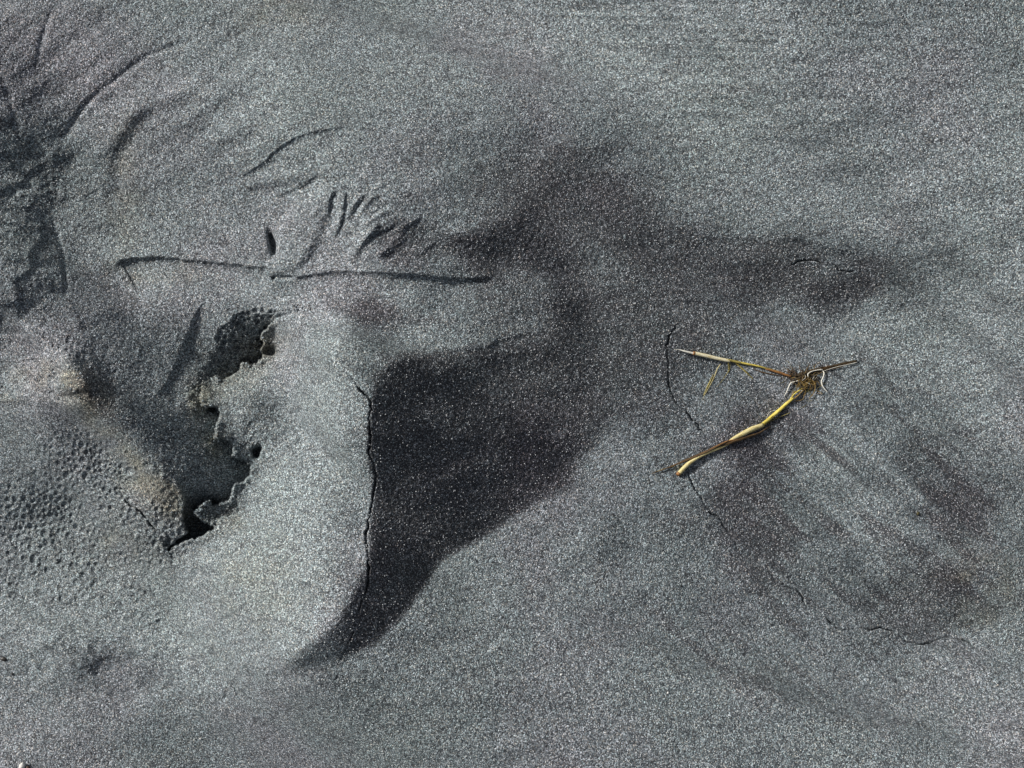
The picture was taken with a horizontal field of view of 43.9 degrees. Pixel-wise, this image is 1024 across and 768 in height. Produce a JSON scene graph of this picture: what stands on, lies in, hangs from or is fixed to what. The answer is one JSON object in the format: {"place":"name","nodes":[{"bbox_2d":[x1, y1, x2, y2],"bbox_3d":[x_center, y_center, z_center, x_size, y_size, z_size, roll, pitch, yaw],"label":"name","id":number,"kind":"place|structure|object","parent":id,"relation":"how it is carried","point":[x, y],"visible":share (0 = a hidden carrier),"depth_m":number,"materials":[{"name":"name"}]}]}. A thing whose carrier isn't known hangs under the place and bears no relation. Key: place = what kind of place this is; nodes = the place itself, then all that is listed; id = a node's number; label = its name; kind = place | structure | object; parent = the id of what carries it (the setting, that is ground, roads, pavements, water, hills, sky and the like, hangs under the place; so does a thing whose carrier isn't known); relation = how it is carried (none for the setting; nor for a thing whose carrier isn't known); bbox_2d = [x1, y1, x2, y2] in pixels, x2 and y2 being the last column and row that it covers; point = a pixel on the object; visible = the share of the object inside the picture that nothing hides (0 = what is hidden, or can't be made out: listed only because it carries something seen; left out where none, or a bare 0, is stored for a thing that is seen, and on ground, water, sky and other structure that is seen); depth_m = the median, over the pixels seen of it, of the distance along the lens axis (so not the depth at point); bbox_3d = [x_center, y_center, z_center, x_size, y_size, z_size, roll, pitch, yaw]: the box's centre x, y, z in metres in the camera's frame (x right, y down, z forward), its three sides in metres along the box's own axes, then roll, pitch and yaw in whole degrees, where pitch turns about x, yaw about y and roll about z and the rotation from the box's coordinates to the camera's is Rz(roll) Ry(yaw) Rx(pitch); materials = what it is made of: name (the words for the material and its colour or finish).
{"place":"outdoors","nodes":[
{"label":"outdoors","id":0,"kind":"place"},
{"bbox_2d":[0,0,1023,767],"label":"sand ground","id":1,"kind":"structure","parent":0,"point":[310,388],"depth_m":0.62,"materials":[{"name":"grey sand"}]},
{"bbox_2d":[19,762,25,767],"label":"pebble","id":2,"kind":"object","parent":1,"relation":"on","point":[22,765],"visible":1,"depth_m":0.64,"materials":[{"name":"stone"}]},
{"bbox_2d":[0,170,310,571],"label":"sand crumbs","id":3,"kind":"object","parent":1,"relation":"on","point":[205,524],"visible":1,"depth_m":0.62,"materials":[{"name":"grey sand"}]},
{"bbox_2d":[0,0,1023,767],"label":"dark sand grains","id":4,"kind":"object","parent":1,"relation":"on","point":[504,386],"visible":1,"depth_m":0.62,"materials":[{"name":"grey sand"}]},
{"bbox_2d":[702,364,720,399],"bbox_3d":[0.100,-0.001,0.636,0.010,0.004,0.019,0,90,0],"label":"grass blade","id":5,"kind":"object","parent":1,"relation":"on","point":[710,381],"depth_m":0.64,"materials":[{"name":"plant"}]},
{"bbox_2d":[651,349,856,475],"bbox_3d":[0.123,0.014,0.638,0.108,0.021,0.063,0,90,0],"label":"uprooted reed","id":6,"kind":"object","parent":1,"relation":"on","point":[805,376],"visible":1,"depth_m":0.64,"materials":[{"name":"yellow plant"}]}
]}

